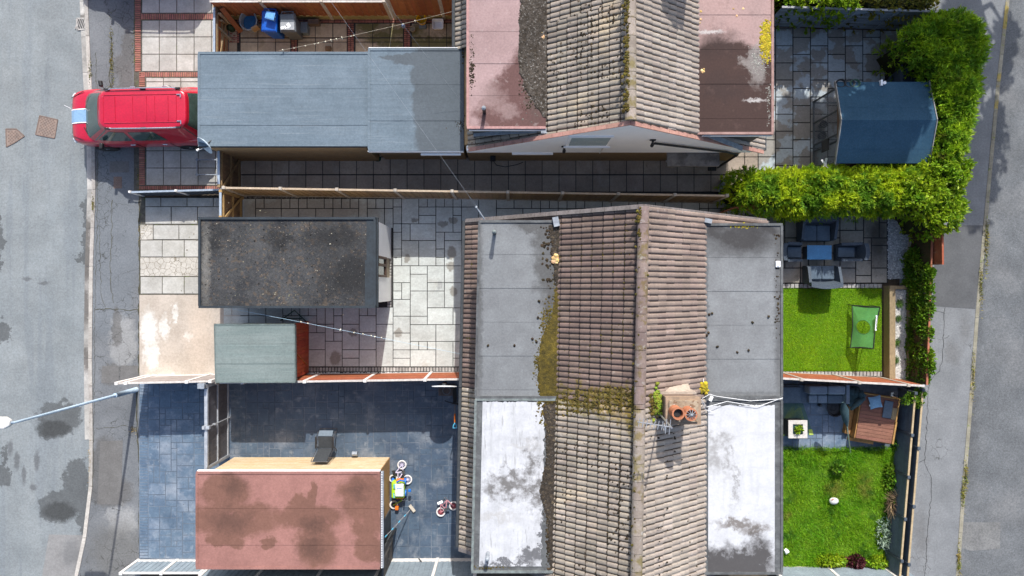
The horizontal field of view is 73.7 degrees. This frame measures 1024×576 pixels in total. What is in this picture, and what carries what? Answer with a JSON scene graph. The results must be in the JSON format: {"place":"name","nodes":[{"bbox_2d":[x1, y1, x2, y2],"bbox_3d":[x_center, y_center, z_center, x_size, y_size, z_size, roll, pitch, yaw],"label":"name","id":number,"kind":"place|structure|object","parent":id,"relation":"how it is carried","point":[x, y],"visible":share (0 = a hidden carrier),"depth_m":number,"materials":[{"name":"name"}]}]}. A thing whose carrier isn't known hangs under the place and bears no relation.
{"place":"outdoors","nodes":[
{"label":"outdoors","id":0,"kind":"place"},
{"bbox_2d":[0,0,88,575],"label":"road","id":1,"kind":"structure","parent":0,"point":[44,472],"depth_m":23.50,"materials":[{"name":"asphalt"}]},
{"bbox_2d":[5,128,24,146],"bbox_3d":[-17.099,-5.165,23.493,0.659,0.024,0.645,0,90,0],"label":"manhole cover","id":2,"kind":"object","parent":1,"relation":"on","point":[13,135],"visible":1,"depth_m":23.49,"materials":[{"name":"metal"}]},
{"bbox_2d":[35,115,57,138],"bbox_3d":[-15.997,-5.535,23.493,0.694,0.024,0.697,12,90,0],"label":"manhole cover","id":3,"kind":"object","parent":1,"relation":"on","point":[46,126],"visible":1,"depth_m":23.49,"materials":[{"name":"metal"}]},
{"bbox_2d":[74,0,95,575],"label":"kerb","id":4,"kind":"structure","parent":1,"relation":"on","point":[90,319],"depth_m":23.39,"materials":[{"name":"concrete"}]},
{"bbox_2d":[80,0,92,439],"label":"gutter","id":5,"kind":"object","parent":1,"relation":"on","point":[88,225],"visible":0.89,"depth_m":23.48,"materials":[{"name":"concrete"}]},
{"bbox_2d":[75,18,84,29],"bbox_3d":[-14.795,-9.078,23.485,0.490,0.029,0.437,0,90,0],"label":"drain grate","id":6,"kind":"object","parent":5,"relation":"on","point":[80,23],"visible":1,"depth_m":23.47,"materials":[{"name":"grey metal"}]},
{"bbox_2d":[78,0,140,575],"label":"pavement","id":7,"kind":"structure","parent":0,"point":[111,547],"depth_m":23.40,"materials":[{"name":"concrete"}]},
{"bbox_2d":[0,387,138,428],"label":"street lamp","id":8,"kind":"object","parent":7,"relation":"on","point":[6,422],"visible":1,"depth_m":19.54,"materials":[{"name":"metal"}]},
{"bbox_2d":[88,12,144,211],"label":"weeds","id":9,"kind":"object","parent":7,"relation":"on","point":[92,202],"visible":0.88,"depth_m":23.38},
{"bbox_2d":[114,177,121,187],"bbox_3d":[-13.514,-3.615,23.392,0.281,0.016,0.404,0,90,0],"label":"inspection cover","id":10,"kind":"object","parent":7,"relation":"on","point":[117,182],"visible":1,"depth_m":23.39,"materials":[{"name":"metal"}]},
{"bbox_2d":[134,0,228,190],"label":"driveway","id":11,"kind":"structure","parent":0,"point":[172,38],"depth_m":23.37,"materials":[{"name":"stone"}]},
{"bbox_2d":[64,80,200,150],"bbox_3d":[-12.343,-5.659,22.462,4.706,1.935,2.244,-1,90,0],"label":"parked car","id":12,"kind":"object","parent":11,"relation":"on","point":[110,119],"visible":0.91,"depth_m":21.70,"materials":[{"name":"red metal"}]},
{"bbox_2d":[195,158,216,175],"bbox_3d":[-10.339,-4.098,23.250,0.804,0.240,0.631,0,90,0],"label":"wire frame","id":13,"kind":"object","parent":11,"relation":"on","point":[197,160],"visible":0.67,"depth_m":23.14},
{"bbox_2d":[139,198,239,375],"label":"driveway","id":14,"kind":"structure","parent":0,"point":[176,330],"depth_m":23.38,"materials":[{"name":"stone"}]},
{"bbox_2d":[114,373,214,384],"bbox_3d":[-11.014,2.986,22.490,3.063,1.920,0.100,-1,90,0],"label":"fence","id":15,"kind":"object","parent":14,"relation":"on","point":[185,379],"visible":0.88,"depth_m":22.08,"materials":[{"name":"white concrete"}]},
{"bbox_2d":[139,378,470,559],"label":"driveway","id":16,"kind":"structure","parent":0,"point":[410,423],"depth_m":23.38,"materials":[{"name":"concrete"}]},
{"bbox_2d":[197,382,229,468],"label":"gate","id":17,"kind":"structure","parent":16,"relation":"on","point":[215,427],"depth_m":22.32,"materials":[{"name":"metal"}]},
{"bbox_2d":[195,457,396,568],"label":"garage","id":18,"kind":"structure","parent":16,"relation":"on","point":[281,513],"depth_m":20.90,"materials":[{"name":"brick"}]},
{"bbox_2d":[384,508,390,543],"bbox_3d":[-4.165,7.948,22.365,0.042,2.030,0.800,0,90,0],"label":"door","id":19,"kind":"structure","parent":18,"relation":"in","point":[387,520],"depth_m":22.73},
{"bbox_2d":[311,428,336,461],"bbox_3d":[-6.279,5.236,22.818,0.610,1.141,0.886,0,90,0],"label":"recliner chair","id":20,"kind":"object","parent":16,"relation":"on","point":[325,439],"visible":1,"depth_m":22.93,"materials":[{"name":"fabric"}]},
{"bbox_2d":[389,475,404,508],"bbox_3d":[-3.919,6.967,23.188,0.581,0.385,1.188,0,90,0],"label":"childs bike","id":21,"kind":"object","parent":16,"relation":"on","point":[391,502],"visible":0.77,"depth_m":23.32,"materials":[{"name":"black plastic"}]},
{"bbox_2d":[391,478,410,498],"bbox_3d":[-3.749,6.765,23.100,0.683,0.560,0.720,0,90,0],"label":"ride on toy","id":22,"kind":"object","parent":16,"relation":"on","point":[399,491],"visible":1,"depth_m":22.98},
{"bbox_2d":[392,460,411,484],"bbox_3d":[-3.788,6.347,23.189,0.581,0.385,0.866,-21,90,0],"label":"childs bike","id":23,"kind":"object","parent":16,"relation":"on","point":[400,468],"visible":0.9,"depth_m":23.31,"materials":[{"name":"white plastic"}]},
{"bbox_2d":[436,497,455,516],"bbox_3d":[-2.270,7.438,23.188,0.810,0.384,0.581,-26,90,0],"label":"childs bike","id":24,"kind":"object","parent":16,"relation":"on","point":[445,509],"visible":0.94,"depth_m":23.30,"materials":[{"name":"pink plastic"}]},
{"bbox_2d":[446,385,457,404],"bbox_3d":[-1.923,3.631,22.927,0.466,0.868,0.765,26,90,0],"label":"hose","id":25,"kind":"object","parent":16,"relation":"on","point":[454,394],"visible":0.92,"depth_m":22.95,"materials":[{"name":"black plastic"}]},
{"bbox_2d":[307,19,320,26],"bbox_3d":[-6.739,-9.035,23.250,0.381,0.260,0.173,0,90,0],"label":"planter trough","id":26,"kind":"object","parent":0,"point":[314,22],"visible":1,"depth_m":23.12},
{"bbox_2d":[228,1,460,51],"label":"yard paving","id":27,"kind":"structure","parent":0,"point":[394,35],"depth_m":23.37,"materials":[{"name":"stone"}]},
{"bbox_2d":[220,7,242,32],"bbox_3d":[-9.382,-8.953,22.825,0.160,1.069,0.472,-28,90,0],"label":"timber board","id":28,"kind":"object","parent":27,"relation":"on","point":[228,16],"visible":1,"depth_m":22.79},
{"bbox_2d":[239,13,259,32],"bbox_3d":[-8.845,-8.974,23.117,0.609,0.525,0.696,0,90,0],"label":"storage tub","id":29,"kind":"object","parent":27,"relation":"on","point":[247,22],"visible":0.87,"depth_m":23.07,"materials":[{"name":"plastic"}]},
{"bbox_2d":[261,8,284,38],"bbox_3d":[-7.960,-8.792,22.866,0.523,1.068,0.768,3,90,0],"label":"wheelie bin","id":30,"kind":"object","parent":27,"relation":"on","point":[270,28],"visible":0.69,"depth_m":22.39,"materials":[{"name":"plastic"}]},
{"bbox_2d":[265,11,275,20],"bbox_3d":[-7.858,-8.863,22.260,0.335,0.200,0.267,14,90,0],"label":"food caddy","id":31,"kind":"object","parent":30,"relation":"on","point":[271,15],"visible":1,"depth_m":22.17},
{"bbox_2d":[198,52,378,160],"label":"garage","id":32,"kind":"structure","parent":27,"relation":"on","point":[282,106],"depth_m":20.90,"materials":[{"name":"brick"}]},
{"bbox_2d":[196,137,211,153],"bbox_3d":[-9.330,-4.368,20.975,0.539,0.850,0.477,0,90,0],"label":"satellite dish","id":33,"kind":"object","parent":32,"relation":"attached to","point":[208,149],"visible":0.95,"depth_m":20.86,"materials":[{"name":"white paint"}]},
{"bbox_2d":[280,11,302,39],"bbox_3d":[-7.349,-8.729,22.848,0.541,1.105,0.703,0,90,0],"label":"wheelie bin","id":34,"kind":"object","parent":27,"relation":"on","point":[290,26],"visible":0.82,"depth_m":22.35,"materials":[{"name":"white plastic"}]},
{"bbox_2d":[210,0,392,19],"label":"fence","id":35,"kind":"object","parent":27,"relation":"on","point":[352,9],"visible":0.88,"depth_m":22.45,"materials":[{"name":"wood"}]},
{"bbox_2d":[213,5,227,51],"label":"gate","id":36,"kind":"structure","parent":35,"relation":"attached to","point":[220,41],"depth_m":22.59,"materials":[{"name":"wood"}]},
{"bbox_2d":[300,22,309,35],"bbox_3d":[-7.021,-8.802,23.190,0.266,0.380,0.386,0,90,0],"label":"food caddy","id":37,"kind":"object","parent":27,"relation":"on","point":[305,28],"visible":1,"depth_m":23.02,"materials":[{"name":"plastic"}]},
{"bbox_2d":[368,47,465,158],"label":"garage","id":38,"kind":"structure","parent":27,"relation":"on","point":[428,97],"depth_m":20.78,"materials":[{"name":"brick"}]},
{"bbox_2d":[416,15,426,24],"bbox_3d":[-3.060,-9.078,23.201,0.356,0.357,0.363,0,90,0],"label":"bucket","id":39,"kind":"object","parent":27,"relation":"on","point":[422,21],"visible":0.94,"depth_m":23.19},
{"bbox_2d":[386,0,460,19],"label":"fence","id":40,"kind":"object","parent":27,"relation":"on","point":[407,9],"visible":0.84,"depth_m":22.50,"materials":[{"name":"wood"}]},
{"bbox_2d":[307,372,409,373],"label":"gravel","id":41,"kind":"structure","parent":0,"point":[348,372],"depth_m":23.37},
{"bbox_2d":[432,19,442,29],"bbox_3d":[-2.523,-8.970,23.273,0.380,0.195,0.350,0,90,0],"label":"washing up bowl","id":42,"kind":"object","parent":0,"point":[437,24],"visible":1,"depth_m":23.30,"materials":[{"name":"white plastic"}]},
{"bbox_2d":[438,384,454,395],"bbox_3d":[-2.237,3.486,23.345,0.560,0.070,0.400,0,90,0],"label":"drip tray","id":43,"kind":"object","parent":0,"point":[445,391],"visible":0.81,"depth_m":23.33,"materials":[{"name":"metal"}]},
{"bbox_2d":[224,197,734,373],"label":"patio","id":44,"kind":"structure","parent":0,"point":[421,308],"depth_m":23.37,"materials":[{"name":"stone"}]},
{"bbox_2d":[214,321,308,383],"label":"shed","id":45,"kind":"structure","parent":44,"relation":"on","point":[261,352],"depth_m":21.26,"materials":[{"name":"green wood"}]},
{"bbox_2d":[162,202,390,330],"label":"garage","id":46,"kind":"structure","parent":44,"relation":"on","point":[293,262],"depth_m":20.90,"materials":[{"name":"grey concrete"}]},
{"bbox_2d":[379,256,386,276],"bbox_3d":[-4.156,-0.676,21.760,0.072,1.480,0.659,0,90,0],"label":"window frame","id":47,"kind":"structure","parent":46,"relation":"in","point":[382,260],"depth_m":21.98,"materials":[{"name":"white plastic"}]},
{"bbox_2d":[219,371,458,383],"bbox_3d":[-5.476,2.948,22.500,7.582,1.900,0.100,-1,90,0],"label":"fence","id":48,"kind":"object","parent":44,"relation":"on","point":[377,376],"visible":0.63,"depth_m":22.19,"materials":[{"name":"brown wood"}]},
{"bbox_2d":[243,195,506,198],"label":"gravel","id":49,"kind":"structure","parent":44,"relation":"on","point":[257,197],"depth_m":23.37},
{"bbox_2d":[222,186,728,203],"bbox_3d":[-1.158,-3.050,22.500,16.027,1.900,0.100,1,90,0],"label":"fence","id":50,"kind":"object","parent":44,"relation":"on","point":[480,195],"visible":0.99,"depth_m":22.22,"materials":[{"name":"wood"}]},
{"bbox_2d":[219,189,243,216],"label":"gate","id":51,"kind":"structure","parent":50,"relation":"attached to","point":[234,206],"depth_m":22.25,"materials":[{"name":"wood"}]},
{"bbox_2d":[459,204,782,568],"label":"semi detached house","id":52,"kind":"structure","parent":44,"relation":"on","point":[642,299],"depth_m":18.73,"materials":[{"name":"brown tile"}]},
{"bbox_2d":[235,309,458,353],"bbox_3d":[-5.083,1.331,20.970,7.271,0.346,0.071,11,90,0],"label":"washing line","id":53,"kind":"object","parent":52,"relation":"attached to","point":[349,331],"visible":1,"depth_m":21.03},
{"bbox_2d":[234,151,776,196],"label":"path","id":54,"kind":"structure","parent":0,"point":[655,177],"depth_m":23.37,"materials":[{"name":"stone"}]},
{"bbox_2d":[217,150,240,188],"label":"gate","id":55,"kind":"structure","parent":54,"relation":"on","point":[228,170],"depth_m":22.23,"materials":[{"name":"wood"}]},
{"bbox_2d":[141,194,899,575],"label":"yard ground","id":56,"kind":"structure","parent":0,"point":[893,282],"depth_m":23.43,"materials":[{"name":"soil"}]},
{"bbox_2d":[128,188,231,196],"bbox_3d":[-11.118,-3.218,22.990,3.112,0.920,0.080,-2,90,0],"label":"fence","id":57,"kind":"object","parent":56,"relation":"on","point":[176,192],"visible":0.89,"depth_m":22.78,"materials":[{"name":"white concrete"}]},
{"bbox_2d":[452,0,773,167],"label":"semi detached house","id":58,"kind":"structure","parent":56,"relation":"on","point":[680,83],"depth_m":18.75,"materials":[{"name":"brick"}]},
{"bbox_2d":[279,12,448,50],"bbox_3d":[-4.334,-7.887,20.912,5.683,0.254,0.070,-13,90,0],"label":"washing line","id":59,"kind":"object","parent":58,"relation":"attached to","point":[353,35],"visible":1,"depth_m":20.94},
{"bbox_2d":[563,136,613,147],"bbox_3d":[2.183,-4.165,19.320,1.360,1.200,0.170,0,90,0],"label":"window","id":60,"kind":"structure","parent":58,"relation":"in","point":[573,141],"depth_m":19.24,"materials":[{"name":"white plastic"}]},
{"bbox_2d":[455,382,782,575],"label":"semi detached house","id":61,"kind":"structure","parent":56,"relation":"on","point":[550,487],"depth_m":18.73,"materials":[{"name":"tile"}]},
{"bbox_2d":[783,372,924,386],"bbox_3d":[10.579,2.973,22.500,4.964,1.900,0.100,3,90,0],"label":"fence","id":62,"kind":"object","parent":56,"relation":"on","point":[879,380],"visible":0.81,"depth_m":22.07,"materials":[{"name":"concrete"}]},
{"bbox_2d":[883,286,910,381],"bbox_3d":[13.090,1.553,23.200,0.732,0.400,3.264,0,90,0],"label":"raised bed","id":63,"kind":"object","parent":56,"relation":"on","point":[892,327],"visible":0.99,"depth_m":23.12,"materials":[{"name":"wood"}]},
{"bbox_2d":[887,218,907,279],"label":"gravel","id":64,"kind":"structure","parent":56,"relation":"on","point":[902,251],"depth_m":23.37,"materials":[{"name":"gravel"}]},
{"bbox_2d":[924,228,943,264],"bbox_3d":[13.659,-1.553,22.517,0.060,1.746,1.615,-1,90,0],"label":"fence","id":65,"kind":"object","parent":64,"relation":"on","point":[938,251],"visible":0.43,"depth_m":21.83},
{"bbox_2d":[738,210,887,375],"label":"patio","id":66,"kind":"structure","parent":0,"point":[873,268],"depth_m":23.37,"materials":[{"name":"stone"}]},
{"bbox_2d":[783,242,802,261],"bbox_3d":[9.365,-1.204,23.005,0.809,0.770,0.660,0,90,0],"label":"rattan armchair","id":67,"kind":"object","parent":66,"relation":"on","point":[791,251],"visible":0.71,"depth_m":22.91,"materials":[{"name":"wicker"}]},
{"bbox_2d":[802,245,831,259],"bbox_3d":[10.305,-1.194,23.135,0.820,0.510,0.480,0,90,0],"label":"patio table","id":68,"kind":"object","parent":66,"relation":"on","point":[817,252],"visible":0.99,"depth_m":22.88,"materials":[{"name":"blue glass"}]},
{"bbox_2d":[796,216,838,241],"bbox_3d":[10.274,-2.009,23.005,1.200,0.770,0.849,0,90,0],"label":"rattan sofa","id":69,"kind":"object","parent":66,"relation":"on","point":[815,231],"visible":0.91,"depth_m":23.00,"materials":[{"name":"wicker"}]},
{"bbox_2d":[802,266,842,288],"bbox_3d":[10.447,-0.365,22.995,1.130,0.790,0.789,0,90,0],"label":"rattan sofa","id":70,"kind":"object","parent":66,"relation":"on","point":[826,277],"visible":1,"depth_m":23.00,"materials":[{"name":"wicker"}]},
{"bbox_2d":[833,242,869,260],"bbox_3d":[11.425,-1.204,23.005,0.889,0.770,0.640,0,90,0],"label":"rattan armchair","id":71,"kind":"object","parent":66,"relation":"on","point":[855,251],"visible":1,"depth_m":22.97,"materials":[{"name":"wicker"}]},
{"bbox_2d":[742,27,906,180],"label":"garden paving","id":72,"kind":"structure","parent":0,"point":[809,68],"depth_m":23.37,"materials":[{"name":"stone"}]},
{"bbox_2d":[774,0,862,34],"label":"shrub","id":73,"kind":"object","parent":72,"relation":"on","point":[843,4],"visible":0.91,"depth_m":21.84,"materials":[{"name":"green plant"}]},
{"bbox_2d":[713,162,934,225],"bbox_3d":[10.156,-3.097,22.144,7.017,2.473,2.049,0,90,0],"label":"hedge","id":74,"kind":"object","parent":72,"relation":"on","point":[778,193],"visible":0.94,"depth_m":21.33,"materials":[{"name":"green plant"}]},
{"bbox_2d":[774,6,964,30],"bbox_3d":[11.513,-8.871,22.570,5.829,1.760,0.100,2,90,0],"label":"fence","id":75,"kind":"object","parent":72,"relation":"on","point":[877,24],"visible":0.65,"depth_m":22.45,"materials":[{"name":"wood"}]},
{"bbox_2d":[813,80,937,169],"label":"summer house","id":76,"kind":"structure","parent":72,"relation":"on","point":[887,123],"depth_m":21.27,"materials":[{"name":"wood"}]},
{"bbox_2d":[841,0,940,34],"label":"shrub","id":77,"kind":"object","parent":72,"relation":"on","point":[909,5],"visible":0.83,"depth_m":21.88,"materials":[{"name":"green plant"}]},
{"bbox_2d":[885,65,916,81],"bbox_3d":[13.039,-6.982,22.866,0.573,1.068,0.728,-4,90,0],"label":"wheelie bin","id":78,"kind":"object","parent":72,"relation":"on","point":[899,76],"visible":0.52,"depth_m":22.41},
{"bbox_2d":[871,145,977,243],"bbox_3d":[13.432,-3.115,22.022,2.789,2.717,2.954,39,90,0],"label":"shrub","id":79,"kind":"object","parent":72,"relation":"on","point":[939,206],"visible":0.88,"depth_m":21.15,"materials":[{"name":"green plant"}]},
{"bbox_2d":[870,6,994,170],"bbox_3d":[13.546,-6.171,22.061,3.209,2.639,5.507,0,90,0],"label":"hedge","id":80,"kind":"object","parent":72,"relation":"on","point":[945,52],"visible":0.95,"depth_m":21.14,"materials":[{"name":"plant"}]},
{"bbox_2d":[783,287,882,371],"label":"lawn","id":81,"kind":"structure","parent":0,"point":[801,298],"depth_m":23.39,"materials":[{"name":"plant"}]},
{"bbox_2d":[847,304,880,348],"bbox_3d":[11.849,1.303,22.905,0.779,0.971,1.508,0,90,0],"label":"rebound net","id":82,"kind":"object","parent":81,"relation":"on","point":[869,314],"visible":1,"depth_m":22.78,"materials":[{"name":"fabric"}]},
{"bbox_2d":[783,444,894,568],"bbox_3d":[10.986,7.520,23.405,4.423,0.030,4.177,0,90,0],"label":"lawn","id":83,"kind":"structure","parent":0,"point":[819,500],"depth_m":23.39,"materials":[{"name":"plant"}]},
{"bbox_2d":[814,553,847,567],"bbox_3d":[10.886,9.307,23.172,1.216,0.385,0.572,0,90,0],"label":"leafy plant","id":84,"kind":"object","parent":83,"relation":"on","point":[840,560],"visible":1,"depth_m":23.19,"materials":[{"name":"green plant"}]},
{"bbox_2d":[829,463,845,475],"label":"leafy plant","id":85,"kind":"object","parent":83,"relation":"on","point":[840,471],"visible":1,"depth_m":23.19,"materials":[{"name":"green plant"}]},
{"bbox_2d":[777,566,913,575],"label":"fence","id":86,"kind":"object","parent":83,"relation":"on","point":[814,571],"visible":0.61,"depth_m":22.89,"materials":[{"name":"white concrete"}]},
{"bbox_2d":[840,402,850,452],"bbox_3d":[11.039,4.679,22.594,0.277,1.542,2.203,-25,90,0],"label":"parasol","id":87,"kind":"object","parent":83,"relation":"on","point":[844,410],"visible":1,"depth_m":21.94,"materials":[{"name":"fabric"}]},
{"bbox_2d":[845,553,866,569],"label":"purple plant","id":88,"kind":"object","parent":83,"relation":"on","point":[861,563],"visible":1,"depth_m":23.18,"materials":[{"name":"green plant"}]},
{"bbox_2d":[864,554,888,569],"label":"leafy plant","id":89,"kind":"object","parent":83,"relation":"on","point":[876,564],"visible":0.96,"depth_m":23.16,"materials":[{"name":"green plant"}]},
{"bbox_2d":[874,515,891,553],"bbox_3d":[12.774,8.383,23.156,0.878,0.445,1.357,0,90,0],"label":"silver plant","id":90,"kind":"object","parent":83,"relation":"on","point":[881,540],"visible":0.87,"depth_m":23.19,"materials":[{"name":"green plant"}]},
{"bbox_2d":[881,463,896,496],"bbox_3d":[12.947,6.549,23.167,0.711,0.422,1.238,0,90,0],"label":"leafy plant","id":91,"kind":"object","parent":83,"relation":"on","point":[890,484],"visible":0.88,"depth_m":23.20,"materials":[{"name":"green plant"}]},
{"bbox_2d":[884,489,898,520],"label":"twiggy shrub","id":92,"kind":"object","parent":83,"relation":"on","point":[891,502],"visible":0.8,"depth_m":23.03,"materials":[{"name":"brown plant"}]},
{"bbox_2d":[783,380,915,450],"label":"patio","id":93,"kind":"structure","parent":0,"point":[826,428],"depth_m":23.38,"materials":[{"name":"stone"}]},
{"bbox_2d":[783,403,812,435],"bbox_3d":[9.775,4.502,23.370,1.088,0.012,1.158,0,90,0],"label":"outdoor rug","id":94,"kind":"object","parent":93,"relation":"on","point":[793,410],"visible":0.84,"depth_m":23.37,"materials":[{"name":"fabric"}]},
{"bbox_2d":[783,418,806,437],"bbox_3d":[9.571,4.730,23.123,0.634,0.554,0.600,0,90,0],"label":"planter table","id":95,"kind":"object","parent":94,"relation":"on","point":[789,425],"visible":0.99,"depth_m":22.85,"materials":[{"name":"plastic"}]},
{"bbox_2d":[783,383,849,403],"bbox_3d":[10.239,3.577,23.015,2.291,0.670,0.673,0,90,0],"label":"corner sofa","id":96,"kind":"object","parent":93,"relation":"on","point":[817,393],"visible":0.8,"depth_m":23.00,"materials":[{"name":"fabric"}]},
{"bbox_2d":[827,403,840,416],"bbox_3d":[10.962,4.098,23.260,0.560,0.240,0.560,0,90,0],"label":"fire bowl","id":97,"kind":"object","parent":93,"relation":"on","point":[833,409],"visible":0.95,"depth_m":23.26,"materials":[{"name":"black metal"}]},
{"bbox_2d":[842,392,900,443],"bbox_3d":[12.149,4.430,23.115,1.510,0.530,1.700,10,90,0],"label":"timber daybed","id":98,"kind":"object","parent":93,"relation":"on","point":[889,410],"visible":0.8,"depth_m":22.90,"materials":[{"name":"brown wood"}]},
{"bbox_2d":[848,386,865,410],"bbox_3d":[11.510,3.669,22.819,0.777,0.735,0.757,0,90,0],"label":"folded cover","id":99,"kind":"object","parent":98,"relation":"on","point":[857,397],"visible":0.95,"depth_m":22.81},
{"bbox_2d":[868,395,882,408],"bbox_3d":[12.142,3.820,22.820,0.431,0.120,0.420,-12,90,0],"label":"cushion","id":100,"kind":"object","parent":98,"relation":"on","point":[875,401],"visible":1,"depth_m":22.78,"materials":[{"name":"blue fabric"}]},
{"bbox_2d":[899,0,1005,575],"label":"pavement","id":101,"kind":"structure","parent":0,"point":[935,535],"depth_m":23.40,"materials":[{"name":"concrete"}]},
{"bbox_2d":[884,387,917,575],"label":"fence","id":102,"kind":"object","parent":101,"relation":"on","point":[904,435],"visible":0.88,"depth_m":22.77,"materials":[{"name":"wood"}]},
{"bbox_2d":[901,386,925,575],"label":"fence","id":103,"kind":"object","parent":101,"relation":"on","point":[911,506],"visible":0.46,"depth_m":22.55,"materials":[{"name":"wood"}]},
{"bbox_2d":[899,387,927,408],"bbox_3d":[13.329,3.704,22.588,0.950,0.522,0.677,-26,90,0],"label":"shrub","id":104,"kind":"object","parent":103,"relation":"attached to","point":[908,399],"visible":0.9,"depth_m":22.51,"materials":[{"name":"green plant"}]},
{"bbox_2d":[908,231,933,384],"bbox_3d":[13.517,0.223,22.722,0.064,1.356,5.825,2,90,0],"label":"fence","id":105,"kind":"object","parent":101,"relation":"on","point":[926,250],"visible":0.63,"depth_m":22.41,"materials":[{"name":"concrete"}]},
{"bbox_2d":[900,244,937,388],"bbox_3d":[13.455,0.929,22.648,0.588,1.677,4.848,0,90,0],"label":"ivy","id":106,"kind":"object","parent":105,"relation":"attached to","point":[911,256],"visible":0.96,"depth_m":22.43,"materials":[{"name":"green plant"}]},
{"bbox_2d":[960,0,1023,575],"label":"road","id":107,"kind":"structure","parent":0,"point":[993,535],"depth_m":23.50,"materials":[{"name":"asphalt"}]},
{"bbox_2d":[956,0,1009,575],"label":"kerb","id":108,"kind":"structure","parent":107,"relation":"on","point":[983,240],"depth_m":23.39,"materials":[{"name":"concrete"}]},
{"bbox_2d":[957,218,989,575],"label":"weeds","id":109,"kind":"object","parent":108,"relation":"on","point":[981,287],"visible":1,"depth_m":23.36,"materials":[{"name":"plant"}]},
{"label":"gravel strip","id":110,"kind":"structure","parent":0,"visible":0},
{"bbox_2d":[119,559,204,574],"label":"fence","id":111,"kind":"object","parent":110,"relation":"on","point":[160,567],"visible":0.83,"depth_m":22.71,"materials":[{"name":"white metal"}]},
{"bbox_2d":[198,558,476,575],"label":"fence","id":112,"kind":"object","parent":110,"relation":"on","point":[434,566],"visible":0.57,"depth_m":22.37,"materials":[{"name":"white concrete"}]},
{"bbox_2d":[382,530,393,575],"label":"gate","id":113,"kind":"structure","parent":112,"relation":"attached to","point":[388,557],"depth_m":22.57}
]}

